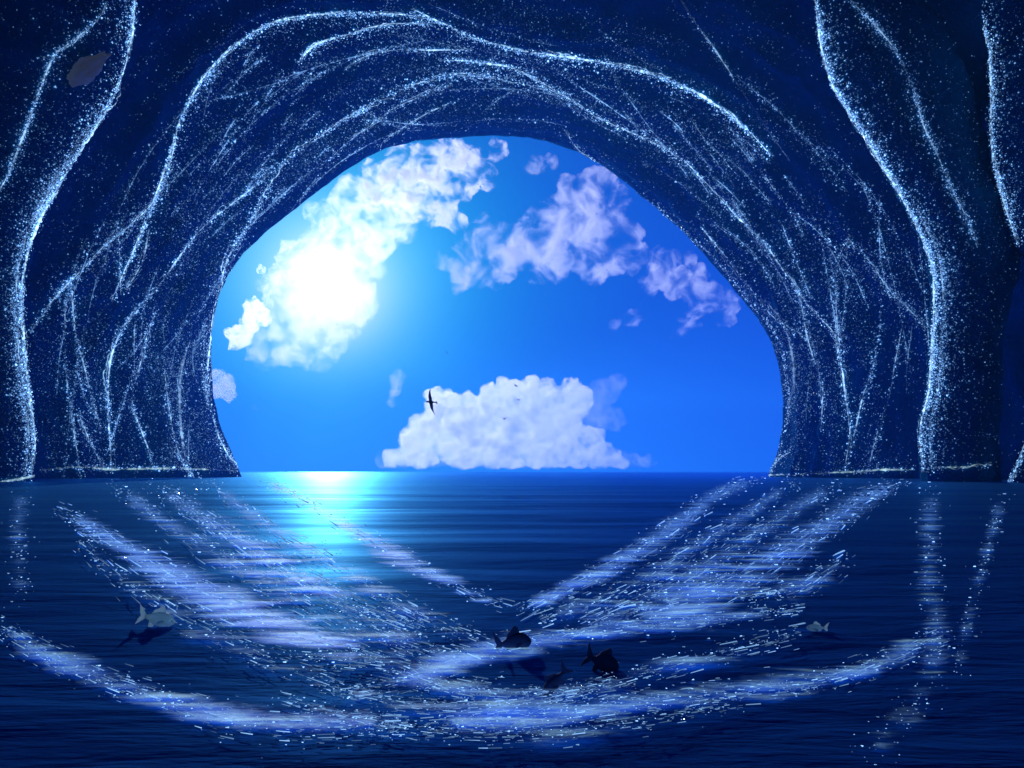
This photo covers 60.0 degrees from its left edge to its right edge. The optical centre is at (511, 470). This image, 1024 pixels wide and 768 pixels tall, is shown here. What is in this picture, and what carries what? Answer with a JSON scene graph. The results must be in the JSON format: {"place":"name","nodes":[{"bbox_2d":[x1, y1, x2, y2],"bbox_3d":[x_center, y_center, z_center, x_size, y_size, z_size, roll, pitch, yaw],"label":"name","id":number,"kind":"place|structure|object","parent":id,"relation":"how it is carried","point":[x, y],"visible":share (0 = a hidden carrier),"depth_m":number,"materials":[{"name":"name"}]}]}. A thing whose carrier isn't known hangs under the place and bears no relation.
{"place":"outdoors","nodes":[
{"label":"outdoors","id":0,"kind":"place"},
{"bbox_2d":[425,388,436,413],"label":"seabird","id":1,"kind":"object","parent":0,"point":[430,402],"visible":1,"depth_m":59.98,"materials":[{"name":"black"}]},
{"bbox_2d":[211,136,782,471],"label":"sky","id":2,"kind":"structure","parent":0,"point":[467,270],"materials":[{"name":"blue"}]},
{"bbox_2d":[0,472,1023,767],"bbox_3d":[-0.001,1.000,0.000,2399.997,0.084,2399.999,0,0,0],"label":"water","id":3,"kind":"structure","parent":0,"point":[520,538],"depth_m":5.85,"materials":[{"name":"blue liquid"}]},
{"bbox_2d":[5,498,33,606],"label":"foam streak","id":4,"kind":"object","parent":3,"relation":"on","point":[20,555],"visible":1,"depth_m":10.21,"materials":[{"name":"white liquid"}]},
{"bbox_2d":[0,0,140,481],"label":"rock pillar","id":5,"kind":"object","parent":3,"relation":"in","point":[51,119],"visible":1,"depth_m":81.69,"materials":[{"name":"blue stone"}]},
{"bbox_2d":[66,51,111,87],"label":"boulder","id":6,"kind":"object","parent":5,"relation":"attached to","point":[86,70],"visible":0.98,"depth_m":79.95,"materials":[{"name":"stone"}]},
{"bbox_2d":[135,604,174,626],"bbox_3d":[-2.262,0.932,5.647,0.236,0.153,0.070,14,-3,-12],"label":"fish","id":7,"kind":"object","parent":3,"relation":"on","point":[160,617],"visible":0.94,"depth_m":5.63},
{"bbox_2d":[1,607,408,748],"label":"foam streak","id":8,"kind":"object","parent":3,"relation":"on","point":[229,715],"visible":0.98,"depth_m":3.64,"materials":[{"name":"blue liquid"}]},
{"bbox_2d":[73,536,341,691],"bbox_3d":[-3.944,0.954,8.929,0.812,0.044,12.465,0,0,-31],"label":"foam streak","id":9,"kind":"object","parent":3,"relation":"on","point":[212,625],"visible":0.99,"depth_m":5.40,"materials":[{"name":"white liquid"}]},
{"bbox_2d":[53,501,381,662],"bbox_3d":[-9.530,0.990,19.754,1.441,0.061,35.702,0,0,-30],"label":"foam streak","id":10,"kind":"object","parent":3,"relation":"on","point":[231,603],"visible":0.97,"depth_m":6.60,"materials":[{"name":"blue liquid"}]},
{"bbox_2d":[110,479,434,672],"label":"foam streak","id":11,"kind":"object","parent":3,"relation":"on","point":[225,562],"visible":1,"depth_m":6.90,"materials":[{"name":"white"}]},
{"bbox_2d":[163,487,423,636],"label":"foam streak","id":12,"kind":"object","parent":3,"relation":"on","point":[278,561],"visible":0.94,"depth_m":8.17,"materials":[{"name":"white"}]},
{"bbox_2d":[142,478,469,665],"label":"foam streak","id":13,"kind":"object","parent":3,"relation":"on","point":[315,583],"visible":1,"depth_m":7.19,"materials":[{"name":"white liquid"}]},
{"bbox_2d":[201,478,493,658],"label":"foam streak","id":14,"kind":"object","parent":3,"relation":"on","point":[330,558],"visible":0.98,"depth_m":7.52,"materials":[{"name":"white"}]},
{"bbox_2d":[258,481,514,612],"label":"foam streak","id":15,"kind":"object","parent":3,"relation":"on","point":[447,577],"visible":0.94,"depth_m":10.31,"materials":[{"name":"white"}]},
{"bbox_2d":[297,644,612,712],"bbox_3d":[-0.504,0.975,4.354,2.168,0.027,1.106,0,0,30],"label":"foam streak","id":16,"kind":"object","parent":3,"relation":"on","point":[537,693],"visible":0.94,"depth_m":4.14,"materials":[{"name":"white liquid"}]},
{"bbox_2d":[492,626,530,649],"bbox_3d":[0.002,0.954,4.952,0.220,0.176,0.066,-4,1,-12],"label":"fish","id":17,"kind":"object","parent":3,"relation":"on","point":[515,638],"visible":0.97,"depth_m":4.94},
{"bbox_2d":[282,692,742,750],"bbox_3d":[-0.006,0.966,3.502,2.062,0.014,1.100,0,0,0],"label":"foam streak","id":18,"kind":"object","parent":3,"relation":"on","point":[393,726],"visible":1,"depth_m":3.42,"materials":[{"name":"white"}]},
{"bbox_2d":[26,0,1023,479],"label":"rock arch","id":19,"kind":"object","parent":3,"relation":"in","point":[726,138],"visible":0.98,"depth_m":118.10,"materials":[{"name":"blue stone"}]},
{"bbox_2d":[542,660,573,695],"bbox_3d":[0.193,0.938,3.978,0.093,0.177,0.053,43,-8,-9],"label":"fish","id":20,"kind":"object","parent":3,"relation":"on","point":[553,682],"visible":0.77,"depth_m":3.97},
{"bbox_2d":[318,622,804,716],"bbox_3d":[0.780,0.961,4.567,3.579,0.034,1.282,0,0,-33],"label":"foam streak","id":21,"kind":"object","parent":3,"relation":"on","point":[578,695],"visible":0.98,"depth_m":3.94,"materials":[{"name":"white"}]},
{"bbox_2d":[333,603,804,698],"bbox_3d":[0.594,0.983,5.527,4.443,0.039,1.433,0,0,-40],"label":"foam streak","id":22,"kind":"object","parent":3,"relation":"on","point":[446,659],"visible":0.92,"depth_m":4.97,"materials":[{"name":"white"}]},
{"bbox_2d":[580,644,618,670],"bbox_3d":[0.455,0.957,4.478,0.199,0.147,0.059,22,-5,-11],"label":"fish","id":23,"kind":"object","parent":3,"relation":"on","point":[605,660],"visible":0.99,"depth_m":4.47},
{"bbox_2d":[514,476,768,620],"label":"foam streak","id":24,"kind":"object","parent":3,"relation":"on","point":[580,582],"visible":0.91,"depth_m":9.14,"materials":[{"name":"white liquid"}]},
{"bbox_2d":[534,479,800,627],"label":"foam streak","id":25,"kind":"object","parent":3,"relation":"on","point":[654,567],"visible":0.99,"depth_m":8.06,"materials":[{"name":"white liquid"}]},
{"bbox_2d":[419,627,948,739],"bbox_3d":[1.369,0.978,4.455,4.371,0.033,1.235,0,0,-31],"label":"foam streak","id":26,"kind":"object","parent":3,"relation":"on","point":[588,709],"visible":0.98,"depth_m":3.82,"materials":[{"name":"blue liquid"}]},
{"bbox_2d":[551,479,844,641],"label":"foam streak","id":27,"kind":"object","parent":3,"relation":"on","point":[690,572],"visible":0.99,"depth_m":8.11,"materials":[{"name":"white liquid"}]},
{"bbox_2d":[614,479,911,638],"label":"foam streak","id":28,"kind":"object","parent":3,"relation":"on","point":[703,594],"visible":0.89,"depth_m":7.74,"materials":[{"name":"white liquid"}]},
{"bbox_2d":[735,550,854,605],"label":"foam streak","id":29,"kind":"object","parent":3,"relation":"on","point":[767,593],"visible":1,"depth_m":7.47,"materials":[{"name":"white liquid"}]},
{"bbox_2d":[806,621,828,631],"bbox_3d":[1.876,0.958,5.444,0.157,0.073,0.047,3,-1,-12],"label":"fish","id":30,"kind":"object","parent":3,"relation":"in","point":[816,626],"visible":0.99,"depth_m":5.43},
{"bbox_2d":[854,492,951,764],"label":"foam streak","id":31,"kind":"object","parent":3,"relation":"on","point":[935,640],"visible":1,"depth_m":5.09,"materials":[{"name":"white"}]},
{"bbox_2d":[811,0,1020,481],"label":"rock pillar","id":32,"kind":"object","parent":3,"relation":"in","point":[902,89],"visible":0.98,"depth_m":80.44,"materials":[{"name":"blue stone"}]},
{"bbox_2d":[952,493,1014,675],"bbox_3d":[14.280,0.974,25.756,1.269,0.064,49.476,0,0,28],"label":"foam streak","id":33,"kind":"object","parent":3,"relation":"on","point":[978,592],"visible":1,"depth_m":6.98,"materials":[{"name":"white"}]},
{"bbox_2d":[982,0,1023,482],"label":"rock pillar","id":34,"kind":"object","parent":3,"relation":"in","point":[1003,29],"visible":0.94,"depth_m":75.64,"materials":[{"name":"blue stone"}]}
]}

